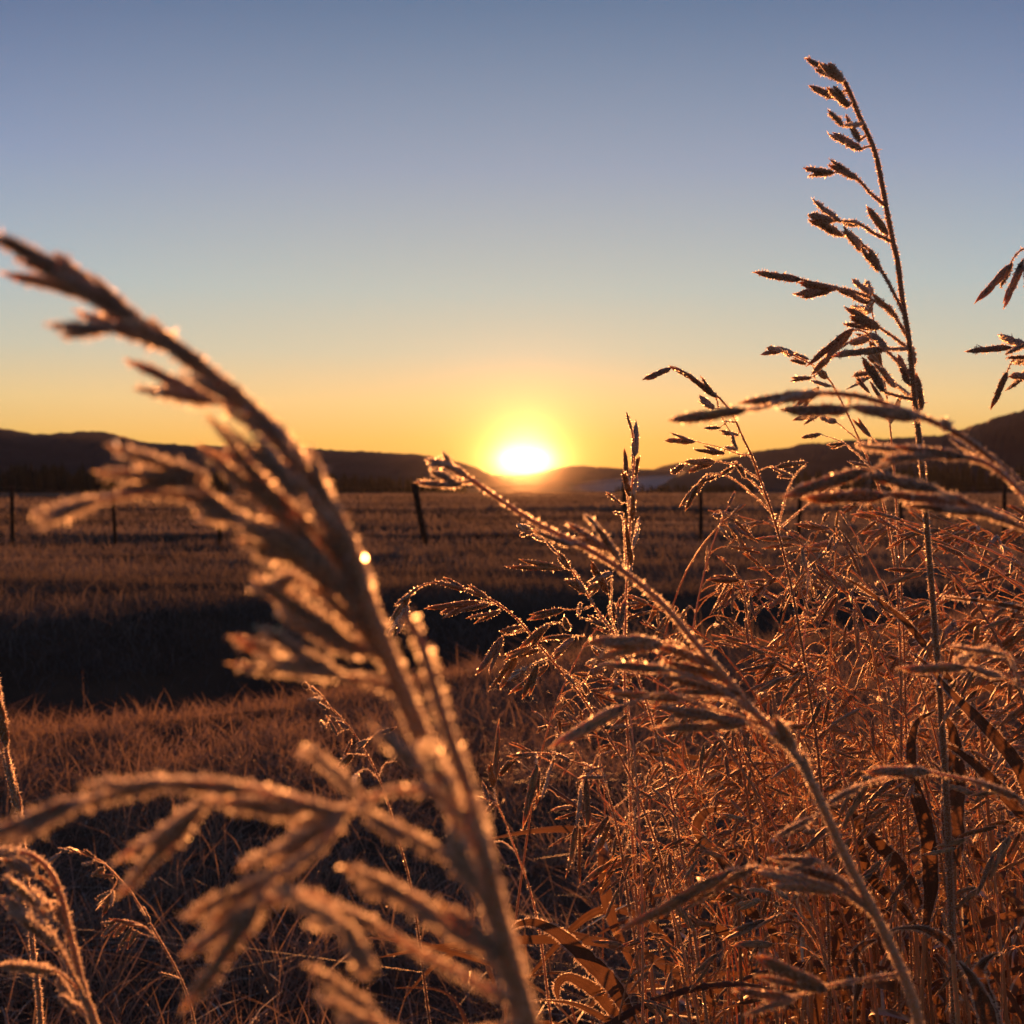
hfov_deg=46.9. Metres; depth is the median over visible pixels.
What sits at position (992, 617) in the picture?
brome stalk
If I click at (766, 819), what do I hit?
brome stalk
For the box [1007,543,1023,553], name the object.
brome stalk
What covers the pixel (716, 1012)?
leafy shoot
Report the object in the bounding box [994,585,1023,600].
brome stalk
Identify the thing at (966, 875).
brome stalk
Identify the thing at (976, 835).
leafy shoot
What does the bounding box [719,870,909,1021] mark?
leafy shoot
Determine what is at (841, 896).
brome stalk
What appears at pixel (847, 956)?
leafy shoot
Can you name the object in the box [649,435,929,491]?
hill
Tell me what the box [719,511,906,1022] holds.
brome stalk
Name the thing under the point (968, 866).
brome stalk
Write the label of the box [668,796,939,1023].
leafy shoot
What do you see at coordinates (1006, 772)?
brome stalk
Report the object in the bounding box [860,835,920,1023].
brome stalk
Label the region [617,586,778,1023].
brome stalk
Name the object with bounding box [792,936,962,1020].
leafy shoot
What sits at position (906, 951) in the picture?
leafy shoot
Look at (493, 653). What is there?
brome stalk
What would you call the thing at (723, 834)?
brome stalk
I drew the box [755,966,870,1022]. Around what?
leafy shoot
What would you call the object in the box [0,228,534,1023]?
brome stalk
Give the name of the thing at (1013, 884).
brome stalk
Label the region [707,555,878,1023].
brome stalk
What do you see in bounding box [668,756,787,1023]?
brome stalk
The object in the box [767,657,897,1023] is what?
brome stalk
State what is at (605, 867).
brome stalk
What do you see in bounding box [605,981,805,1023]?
leafy shoot
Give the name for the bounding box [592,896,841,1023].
leafy shoot
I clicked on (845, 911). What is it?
leafy shoot
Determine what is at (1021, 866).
leafy shoot
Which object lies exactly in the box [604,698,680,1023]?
brome stalk
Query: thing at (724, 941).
brome stalk
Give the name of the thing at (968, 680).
brome stalk
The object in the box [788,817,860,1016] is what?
leafy shoot
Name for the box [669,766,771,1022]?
brome stalk
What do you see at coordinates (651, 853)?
brome stalk
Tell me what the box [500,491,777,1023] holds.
brome stalk
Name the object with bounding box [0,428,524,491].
hill
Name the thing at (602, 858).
leafy shoot
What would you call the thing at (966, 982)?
leafy shoot
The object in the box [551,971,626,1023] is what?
leafy shoot
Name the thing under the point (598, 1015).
leafy shoot
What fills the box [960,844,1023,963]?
leafy shoot
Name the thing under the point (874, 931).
brome stalk
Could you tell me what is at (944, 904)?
leafy shoot
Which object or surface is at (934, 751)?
brome stalk
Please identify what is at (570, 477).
hill
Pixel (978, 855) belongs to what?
leafy shoot
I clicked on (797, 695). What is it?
brome stalk
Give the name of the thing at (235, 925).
brome stalk
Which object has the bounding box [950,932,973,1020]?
leafy shoot
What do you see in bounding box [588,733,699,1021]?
brome stalk
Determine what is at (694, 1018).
leafy shoot
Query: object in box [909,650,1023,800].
leafy shoot
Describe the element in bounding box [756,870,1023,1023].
leafy shoot
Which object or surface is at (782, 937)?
leafy shoot
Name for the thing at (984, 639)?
brome stalk
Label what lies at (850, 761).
brome stalk
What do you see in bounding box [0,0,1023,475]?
sky
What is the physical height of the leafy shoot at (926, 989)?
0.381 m
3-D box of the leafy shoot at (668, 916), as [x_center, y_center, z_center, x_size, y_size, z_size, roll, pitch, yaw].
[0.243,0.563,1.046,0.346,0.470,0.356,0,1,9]
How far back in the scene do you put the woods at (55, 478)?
731.09 m
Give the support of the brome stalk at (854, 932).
on the ground at (176, 692)
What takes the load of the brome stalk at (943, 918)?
on the ground at (176, 692)
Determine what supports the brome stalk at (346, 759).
on the ground at (176, 692)
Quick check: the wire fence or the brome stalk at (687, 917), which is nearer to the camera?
the brome stalk at (687, 917)
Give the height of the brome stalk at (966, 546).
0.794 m
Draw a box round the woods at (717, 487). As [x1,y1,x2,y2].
[615,482,753,491]
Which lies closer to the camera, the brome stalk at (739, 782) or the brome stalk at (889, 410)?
the brome stalk at (889, 410)
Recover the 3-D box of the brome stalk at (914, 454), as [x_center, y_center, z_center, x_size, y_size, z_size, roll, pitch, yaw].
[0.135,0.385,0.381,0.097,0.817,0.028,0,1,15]
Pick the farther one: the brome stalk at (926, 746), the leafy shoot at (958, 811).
the brome stalk at (926, 746)
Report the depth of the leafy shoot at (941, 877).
1.18 m
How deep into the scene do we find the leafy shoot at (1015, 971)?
1.05 m
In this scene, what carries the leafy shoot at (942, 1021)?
on the ground at (176, 692)
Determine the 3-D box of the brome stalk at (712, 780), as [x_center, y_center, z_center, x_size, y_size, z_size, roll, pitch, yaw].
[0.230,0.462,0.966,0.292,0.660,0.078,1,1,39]
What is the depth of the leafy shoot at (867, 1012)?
1.04 m
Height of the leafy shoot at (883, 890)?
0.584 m
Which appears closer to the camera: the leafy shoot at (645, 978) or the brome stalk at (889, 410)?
the brome stalk at (889, 410)
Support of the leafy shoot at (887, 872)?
on the ground at (176, 692)
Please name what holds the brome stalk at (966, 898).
on the ground at (176, 692)
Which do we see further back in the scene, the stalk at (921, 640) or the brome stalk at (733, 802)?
the brome stalk at (733, 802)
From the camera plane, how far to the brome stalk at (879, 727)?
1.29 m
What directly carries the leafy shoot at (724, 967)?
on the ground at (176, 692)
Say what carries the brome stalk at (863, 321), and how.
on the ground at (176, 692)
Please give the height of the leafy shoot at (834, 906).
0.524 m
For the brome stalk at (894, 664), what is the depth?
1.05 m
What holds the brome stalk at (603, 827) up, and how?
on the ground at (176, 692)
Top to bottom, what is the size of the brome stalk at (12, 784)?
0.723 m
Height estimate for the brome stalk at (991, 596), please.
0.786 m
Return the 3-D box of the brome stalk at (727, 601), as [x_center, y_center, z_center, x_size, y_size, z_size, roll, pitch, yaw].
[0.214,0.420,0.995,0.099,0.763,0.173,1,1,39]
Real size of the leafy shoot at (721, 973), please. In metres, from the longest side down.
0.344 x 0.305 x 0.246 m
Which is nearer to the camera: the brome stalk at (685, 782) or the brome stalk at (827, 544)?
the brome stalk at (827, 544)
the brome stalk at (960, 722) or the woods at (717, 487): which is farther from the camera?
the woods at (717, 487)
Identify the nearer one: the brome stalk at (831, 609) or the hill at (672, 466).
the brome stalk at (831, 609)
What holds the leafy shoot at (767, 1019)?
on the ground at (176, 692)
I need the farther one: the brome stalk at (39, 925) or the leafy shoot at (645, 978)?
the leafy shoot at (645, 978)
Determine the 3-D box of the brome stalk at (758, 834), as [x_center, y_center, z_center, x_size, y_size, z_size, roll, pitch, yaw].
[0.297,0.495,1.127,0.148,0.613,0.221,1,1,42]
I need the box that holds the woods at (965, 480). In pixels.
[793,462,1023,492]
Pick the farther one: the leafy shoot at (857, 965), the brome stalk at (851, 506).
the brome stalk at (851, 506)
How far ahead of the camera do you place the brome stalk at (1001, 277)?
0.73 m
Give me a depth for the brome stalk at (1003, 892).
1.17 m
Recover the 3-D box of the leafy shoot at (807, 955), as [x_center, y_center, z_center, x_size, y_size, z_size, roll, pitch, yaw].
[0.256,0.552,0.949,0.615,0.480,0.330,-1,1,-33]
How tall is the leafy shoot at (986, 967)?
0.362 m
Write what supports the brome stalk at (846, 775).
on the ground at (176, 692)
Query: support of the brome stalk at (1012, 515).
on the ground at (176, 692)
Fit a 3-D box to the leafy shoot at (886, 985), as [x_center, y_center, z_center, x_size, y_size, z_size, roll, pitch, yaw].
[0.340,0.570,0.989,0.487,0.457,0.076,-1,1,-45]
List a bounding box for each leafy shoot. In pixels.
[361,937,576,1023]
[378,935,730,1023]
[492,745,714,1023]
[513,916,639,1023]
[531,849,881,1023]
[535,997,627,1023]
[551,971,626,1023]
[559,790,814,1023]
[566,930,766,1023]
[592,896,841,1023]
[592,913,777,1012]
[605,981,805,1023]
[615,752,997,1023]
[617,967,658,1023]
[630,852,920,1022]
[648,896,821,1023]
[657,936,739,1023]
[663,928,773,1023]
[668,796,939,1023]
[679,769,1018,1022]
[690,805,743,1023]
[704,938,918,1023]
[704,950,806,1023]
[709,821,906,977]
[715,902,945,1018]
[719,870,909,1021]
[719,980,960,1023]
[721,931,1014,1023]
[734,684,995,1023]
[735,813,938,1023]
[736,863,831,1023]
[738,792,796,1023]
[751,756,861,1018]
[751,861,1014,1023]
[752,718,1002,1023]
[754,924,882,1021]
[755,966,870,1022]
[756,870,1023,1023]
[779,787,1023,1020]
[782,884,942,1015]
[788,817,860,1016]
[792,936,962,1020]
[793,729,1023,1023]
[794,904,996,1023]
[799,831,1023,1010]
[800,918,811,1023]
[804,889,956,974]
[810,847,945,1023]
[834,824,1016,974]
[836,867,1015,1012]
[839,755,999,1019]
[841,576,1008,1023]
[842,778,933,1023]
[847,937,876,1023]
[850,793,925,1023]
[851,874,1015,1023]
[865,889,892,1023]
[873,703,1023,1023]
[882,947,974,1023]
[885,788,1020,998]
[888,862,1023,1000]
[889,923,960,1023]
[904,709,941,1018]
[905,933,993,993]
[908,988,929,1023]
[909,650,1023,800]
[909,1015,961,1023]
[934,964,1023,1020]
[938,715,969,957]
[939,742,1023,827]
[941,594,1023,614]
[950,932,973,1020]
[956,960,1001,1023]
[959,774,1020,1023]
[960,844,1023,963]
[971,950,1004,1023]
[975,816,1023,1023]
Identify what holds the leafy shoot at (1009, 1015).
on the ground at (176, 692)
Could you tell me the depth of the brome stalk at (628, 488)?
0.89 m
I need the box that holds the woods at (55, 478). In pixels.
[0,461,467,492]
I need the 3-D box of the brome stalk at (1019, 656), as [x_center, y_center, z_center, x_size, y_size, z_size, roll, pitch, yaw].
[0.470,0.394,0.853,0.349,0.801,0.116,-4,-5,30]
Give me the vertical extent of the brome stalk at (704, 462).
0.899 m
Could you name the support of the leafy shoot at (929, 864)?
on the ground at (176, 692)
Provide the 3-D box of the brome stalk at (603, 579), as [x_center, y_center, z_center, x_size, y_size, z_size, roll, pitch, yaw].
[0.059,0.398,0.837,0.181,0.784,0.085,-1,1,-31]
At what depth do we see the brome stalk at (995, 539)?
1.09 m
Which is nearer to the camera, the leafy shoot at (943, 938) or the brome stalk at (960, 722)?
the leafy shoot at (943, 938)
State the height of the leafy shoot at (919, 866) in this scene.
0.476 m
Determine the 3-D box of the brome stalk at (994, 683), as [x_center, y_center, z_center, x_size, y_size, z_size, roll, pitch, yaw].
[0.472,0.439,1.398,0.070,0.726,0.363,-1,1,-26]
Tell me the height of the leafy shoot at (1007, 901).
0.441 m
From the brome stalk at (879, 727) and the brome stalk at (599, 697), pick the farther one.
the brome stalk at (879, 727)
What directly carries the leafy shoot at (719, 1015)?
on the ground at (176, 692)
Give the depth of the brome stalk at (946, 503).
0.38 m
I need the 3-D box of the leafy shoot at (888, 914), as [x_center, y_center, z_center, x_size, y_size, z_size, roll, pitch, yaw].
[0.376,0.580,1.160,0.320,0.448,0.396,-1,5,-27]
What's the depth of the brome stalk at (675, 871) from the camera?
1.15 m
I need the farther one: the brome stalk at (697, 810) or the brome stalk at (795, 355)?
the brome stalk at (697, 810)
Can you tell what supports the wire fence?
on the ground at (176, 692)
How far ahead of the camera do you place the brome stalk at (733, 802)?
0.98 m
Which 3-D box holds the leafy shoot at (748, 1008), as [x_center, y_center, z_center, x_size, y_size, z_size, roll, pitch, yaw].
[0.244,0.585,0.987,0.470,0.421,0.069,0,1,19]
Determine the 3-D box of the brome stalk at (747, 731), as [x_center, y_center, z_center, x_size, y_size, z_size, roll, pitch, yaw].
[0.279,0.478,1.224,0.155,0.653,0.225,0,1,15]
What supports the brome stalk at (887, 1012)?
on the ground at (176, 692)
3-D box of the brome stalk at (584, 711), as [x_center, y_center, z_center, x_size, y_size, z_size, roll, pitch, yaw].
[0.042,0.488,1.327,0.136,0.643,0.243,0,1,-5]
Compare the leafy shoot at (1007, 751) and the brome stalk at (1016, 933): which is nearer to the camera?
the leafy shoot at (1007, 751)
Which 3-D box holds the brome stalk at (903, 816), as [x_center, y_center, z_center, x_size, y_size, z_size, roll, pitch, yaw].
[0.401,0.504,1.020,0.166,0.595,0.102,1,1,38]
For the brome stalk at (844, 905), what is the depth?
1.13 m
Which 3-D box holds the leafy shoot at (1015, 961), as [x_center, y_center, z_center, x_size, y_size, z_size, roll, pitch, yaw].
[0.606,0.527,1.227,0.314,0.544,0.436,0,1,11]
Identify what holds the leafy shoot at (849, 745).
on the ground at (176, 692)
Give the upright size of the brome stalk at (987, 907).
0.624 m
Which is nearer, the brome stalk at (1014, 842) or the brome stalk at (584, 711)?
the brome stalk at (1014, 842)
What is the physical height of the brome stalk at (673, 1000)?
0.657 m
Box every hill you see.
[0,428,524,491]
[493,465,683,491]
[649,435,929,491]
[655,463,696,470]
[827,409,1023,492]
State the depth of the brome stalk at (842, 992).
1.18 m
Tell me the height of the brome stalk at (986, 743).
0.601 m
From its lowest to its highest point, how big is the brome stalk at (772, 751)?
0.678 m
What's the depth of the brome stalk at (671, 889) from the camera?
0.90 m
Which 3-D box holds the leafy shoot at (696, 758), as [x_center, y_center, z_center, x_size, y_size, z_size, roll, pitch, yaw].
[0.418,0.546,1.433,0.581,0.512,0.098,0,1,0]
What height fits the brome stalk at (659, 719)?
0.629 m
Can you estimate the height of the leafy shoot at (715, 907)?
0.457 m
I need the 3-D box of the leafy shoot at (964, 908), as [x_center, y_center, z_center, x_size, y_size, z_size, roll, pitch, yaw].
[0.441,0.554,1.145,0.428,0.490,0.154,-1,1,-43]
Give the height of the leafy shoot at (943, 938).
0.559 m
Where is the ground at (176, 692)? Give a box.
[0,492,1023,1023]
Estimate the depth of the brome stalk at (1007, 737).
1.20 m
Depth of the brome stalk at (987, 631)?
1.26 m
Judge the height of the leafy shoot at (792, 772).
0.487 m
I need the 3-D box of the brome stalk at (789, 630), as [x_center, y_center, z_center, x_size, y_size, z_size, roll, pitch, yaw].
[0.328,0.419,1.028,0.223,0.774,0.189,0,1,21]
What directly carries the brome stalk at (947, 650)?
on the ground at (176, 692)
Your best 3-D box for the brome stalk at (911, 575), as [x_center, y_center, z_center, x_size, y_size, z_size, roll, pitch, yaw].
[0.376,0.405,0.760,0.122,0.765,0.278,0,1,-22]
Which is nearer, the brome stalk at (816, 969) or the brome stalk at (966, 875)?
the brome stalk at (816, 969)
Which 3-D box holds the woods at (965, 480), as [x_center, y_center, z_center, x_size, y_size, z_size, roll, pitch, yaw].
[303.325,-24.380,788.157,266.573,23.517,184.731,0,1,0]
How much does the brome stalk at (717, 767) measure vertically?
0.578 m
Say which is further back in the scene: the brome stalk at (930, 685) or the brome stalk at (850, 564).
the brome stalk at (930, 685)
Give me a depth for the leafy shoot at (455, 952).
1.07 m
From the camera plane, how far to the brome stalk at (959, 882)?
1.12 m
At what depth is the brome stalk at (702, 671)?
0.41 m
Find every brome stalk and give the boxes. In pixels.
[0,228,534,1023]
[0,608,541,1023]
[0,677,44,1023]
[0,844,99,1023]
[46,846,195,1023]
[302,682,430,1023]
[387,577,693,1023]
[396,587,633,1023]
[414,451,924,1023]
[479,722,554,1023]
[499,751,670,1017]
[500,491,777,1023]
[505,523,709,1023]
[509,742,699,1023]
[531,710,668,1023]
[540,680,622,1023]
[586,665,790,1023]
[588,657,736,1022]
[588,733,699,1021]
[592,628,873,1002]
[594,846,761,1023]
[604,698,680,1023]
[605,412,645,1020]
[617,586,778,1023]
[618,504,757,1016]
[618,669,704,991]
[618,828,722,1023]
[619,656,842,1023]
[622,595,857,1023]
[627,783,782,1023]
[628,832,697,1023]
[632,671,834,1022]
[632,699,839,1021]
[635,813,699,1023]
[638,764,735,1023]
[640,620,799,1023]
[642,365,841,1023]
[648,615,819,1023]
[649,726,752,1023]
[659,656,787,1023]
[663,848,737,1023]
[667,387,1023,504]
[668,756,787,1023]
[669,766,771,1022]
[684,512,889,1023]
[687,741,879,1023]
[687,782,791,1023]
[688,682,785,1023]
[705,699,847,1019]
[705,700,806,934]
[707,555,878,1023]
[708,510,1023,1012]
[710,565,831,1021]
[711,634,1009,1023]
[717,735,845,1023]
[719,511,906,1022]
[719,750,894,1023]
[730,561,879,1023]
[730,632,925,973]
[736,642,971,969]
[737,744,851,1019]
[737,849,847,1023]
[740,551,891,1023]
[741,789,896,1023]
[742,552,990,1023]
[745,641,837,1023]
[749,584,1019,1023]
[750,743,883,1023]
[752,55,956,1023]
[755,517,971,1023]
[756,738,860,1023]
[760,344,903,1023]
[761,784,860,1018]
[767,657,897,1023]
[769,704,917,998]
[771,547,966,1018]
[771,642,1023,842]
[772,658,905,1023]
[779,438,1023,500]
[779,580,912,1023]
[779,642,978,1019]
[781,777,832,1006]
[792,730,919,999]
[797,506,974,1003]
[801,470,1023,531]
[809,760,937,1017]
[811,574,942,1023]
[812,754,889,1023]
[816,601,1023,956]
[824,510,980,959]
[826,731,865,995]
[830,487,1014,1023]
[840,607,1014,1023]
[846,298,913,1017]
[851,701,1008,946]
[855,770,975,1010]
[856,510,1023,685]
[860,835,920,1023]
[861,764,974,1023]
[865,733,985,1016]
[872,516,1023,897]
[872,752,964,1023]
[882,907,976,1019]
[884,541,1023,872]
[886,677,947,1020]
[889,761,1023,975]
[891,520,1023,803]
[893,596,1023,1020]
[898,676,964,883]
[903,522,1023,803]
[903,825,1021,1014]
[907,511,1011,706]
[908,509,1023,710]
[909,774,1023,1022]
[921,780,1023,1004]
[931,542,1023,721]
[933,749,1023,1021]
[936,723,1023,770]
[936,795,1008,1022]
[936,833,987,956]
[941,515,1023,991]
[944,620,1023,649]
[956,687,1012,999]
[958,566,1023,711]
[962,841,1023,1023]
[963,717,1023,918]
[964,246,1023,410]
[966,645,1023,697]
[970,501,1023,657]
[975,556,1023,704]
[980,635,1023,669]
[991,507,1023,522]
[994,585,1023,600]
[995,765,1021,794]
[1000,505,1023,832]
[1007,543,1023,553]
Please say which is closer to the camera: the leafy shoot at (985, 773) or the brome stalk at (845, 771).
the leafy shoot at (985, 773)
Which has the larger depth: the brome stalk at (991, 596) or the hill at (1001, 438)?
the hill at (1001, 438)
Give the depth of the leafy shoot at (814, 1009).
0.98 m
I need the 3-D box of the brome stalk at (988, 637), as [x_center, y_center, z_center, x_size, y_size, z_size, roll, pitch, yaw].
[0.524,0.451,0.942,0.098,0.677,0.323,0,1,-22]
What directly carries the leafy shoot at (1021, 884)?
on the ground at (176, 692)
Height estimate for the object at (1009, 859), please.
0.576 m
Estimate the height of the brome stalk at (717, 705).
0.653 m
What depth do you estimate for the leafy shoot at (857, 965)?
0.80 m
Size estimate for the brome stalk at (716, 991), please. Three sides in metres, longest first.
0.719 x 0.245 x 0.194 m
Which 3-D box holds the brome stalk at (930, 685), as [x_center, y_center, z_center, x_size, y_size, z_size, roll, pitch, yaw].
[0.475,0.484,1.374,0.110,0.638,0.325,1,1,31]
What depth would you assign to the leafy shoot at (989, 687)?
1.38 m
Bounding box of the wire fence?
[0,479,1018,546]
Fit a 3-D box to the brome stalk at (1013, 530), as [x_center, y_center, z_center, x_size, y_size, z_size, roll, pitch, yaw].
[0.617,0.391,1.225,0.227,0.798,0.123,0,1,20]
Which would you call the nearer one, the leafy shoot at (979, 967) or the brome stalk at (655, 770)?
the leafy shoot at (979, 967)
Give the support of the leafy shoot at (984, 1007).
on the ground at (176, 692)
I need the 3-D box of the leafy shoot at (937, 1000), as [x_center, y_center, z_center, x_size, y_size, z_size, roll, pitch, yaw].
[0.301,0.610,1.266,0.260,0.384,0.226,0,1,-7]
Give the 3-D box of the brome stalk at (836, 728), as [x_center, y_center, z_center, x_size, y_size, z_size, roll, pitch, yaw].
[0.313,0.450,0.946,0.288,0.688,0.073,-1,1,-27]
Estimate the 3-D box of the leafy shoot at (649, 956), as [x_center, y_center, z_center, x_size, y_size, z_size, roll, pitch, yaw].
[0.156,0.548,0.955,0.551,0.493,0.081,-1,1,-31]
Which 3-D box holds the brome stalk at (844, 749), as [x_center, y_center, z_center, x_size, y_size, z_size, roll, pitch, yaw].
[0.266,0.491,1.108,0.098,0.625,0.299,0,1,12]
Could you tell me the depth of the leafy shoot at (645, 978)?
1.54 m
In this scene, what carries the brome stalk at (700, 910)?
on the ground at (176, 692)
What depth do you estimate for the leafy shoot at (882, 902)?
1.05 m
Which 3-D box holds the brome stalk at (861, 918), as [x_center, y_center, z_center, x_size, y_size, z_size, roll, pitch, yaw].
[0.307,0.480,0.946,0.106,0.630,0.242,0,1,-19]
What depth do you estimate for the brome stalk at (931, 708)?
1.36 m
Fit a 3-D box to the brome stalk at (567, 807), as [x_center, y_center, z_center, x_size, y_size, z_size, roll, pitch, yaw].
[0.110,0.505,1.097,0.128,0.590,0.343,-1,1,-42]
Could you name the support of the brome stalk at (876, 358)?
on the ground at (176, 692)
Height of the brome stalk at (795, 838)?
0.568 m
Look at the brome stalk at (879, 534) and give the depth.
1.14 m
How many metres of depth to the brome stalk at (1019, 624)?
1.11 m
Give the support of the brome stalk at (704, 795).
on the ground at (176, 692)
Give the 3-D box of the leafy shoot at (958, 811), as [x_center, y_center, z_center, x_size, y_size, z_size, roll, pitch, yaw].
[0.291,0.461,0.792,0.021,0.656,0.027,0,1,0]
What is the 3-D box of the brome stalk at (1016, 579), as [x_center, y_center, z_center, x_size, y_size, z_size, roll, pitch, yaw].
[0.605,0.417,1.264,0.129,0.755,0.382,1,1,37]
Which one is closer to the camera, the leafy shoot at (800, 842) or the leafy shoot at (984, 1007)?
the leafy shoot at (984, 1007)
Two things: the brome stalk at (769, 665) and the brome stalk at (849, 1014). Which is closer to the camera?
the brome stalk at (769, 665)
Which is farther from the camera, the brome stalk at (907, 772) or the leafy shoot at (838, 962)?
the leafy shoot at (838, 962)
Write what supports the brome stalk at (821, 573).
on the ground at (176, 692)
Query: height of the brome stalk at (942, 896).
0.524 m
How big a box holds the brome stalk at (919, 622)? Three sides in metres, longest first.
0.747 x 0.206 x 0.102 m
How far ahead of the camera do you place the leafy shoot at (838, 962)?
0.94 m
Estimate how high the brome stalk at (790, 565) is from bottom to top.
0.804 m
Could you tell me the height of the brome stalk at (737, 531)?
0.821 m
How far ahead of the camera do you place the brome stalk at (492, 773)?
0.95 m
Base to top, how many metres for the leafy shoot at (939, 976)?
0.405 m
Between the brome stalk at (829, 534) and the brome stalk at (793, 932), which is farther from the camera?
the brome stalk at (829, 534)
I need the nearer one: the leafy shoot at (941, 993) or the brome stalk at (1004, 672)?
the brome stalk at (1004, 672)
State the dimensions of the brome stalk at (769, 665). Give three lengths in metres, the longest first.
0.707 x 0.194 x 0.096 m
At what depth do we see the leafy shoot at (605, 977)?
0.84 m
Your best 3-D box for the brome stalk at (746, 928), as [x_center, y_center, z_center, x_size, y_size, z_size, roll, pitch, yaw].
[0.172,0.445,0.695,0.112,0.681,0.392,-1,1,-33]
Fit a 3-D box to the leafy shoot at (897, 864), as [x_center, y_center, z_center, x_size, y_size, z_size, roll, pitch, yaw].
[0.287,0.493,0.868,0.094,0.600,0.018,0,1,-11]
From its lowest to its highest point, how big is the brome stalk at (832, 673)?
0.783 m
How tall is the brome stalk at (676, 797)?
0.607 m
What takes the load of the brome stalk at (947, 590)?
on the ground at (176, 692)
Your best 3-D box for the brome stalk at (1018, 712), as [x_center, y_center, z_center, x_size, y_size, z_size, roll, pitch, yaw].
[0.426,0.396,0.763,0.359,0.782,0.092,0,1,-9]
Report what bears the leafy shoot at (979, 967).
on the ground at (176, 692)
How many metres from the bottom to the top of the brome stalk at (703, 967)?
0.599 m
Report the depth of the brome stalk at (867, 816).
0.83 m
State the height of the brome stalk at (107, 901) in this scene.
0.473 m
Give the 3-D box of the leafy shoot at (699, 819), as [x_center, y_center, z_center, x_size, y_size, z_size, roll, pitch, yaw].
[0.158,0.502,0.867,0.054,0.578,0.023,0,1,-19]
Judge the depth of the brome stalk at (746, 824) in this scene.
1.21 m
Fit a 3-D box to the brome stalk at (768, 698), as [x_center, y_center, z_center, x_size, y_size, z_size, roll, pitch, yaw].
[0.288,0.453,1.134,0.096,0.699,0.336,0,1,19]
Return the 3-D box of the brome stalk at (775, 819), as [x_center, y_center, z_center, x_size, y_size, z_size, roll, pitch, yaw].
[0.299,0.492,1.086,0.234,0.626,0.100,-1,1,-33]
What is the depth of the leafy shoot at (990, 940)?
1.43 m
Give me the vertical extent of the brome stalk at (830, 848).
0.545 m

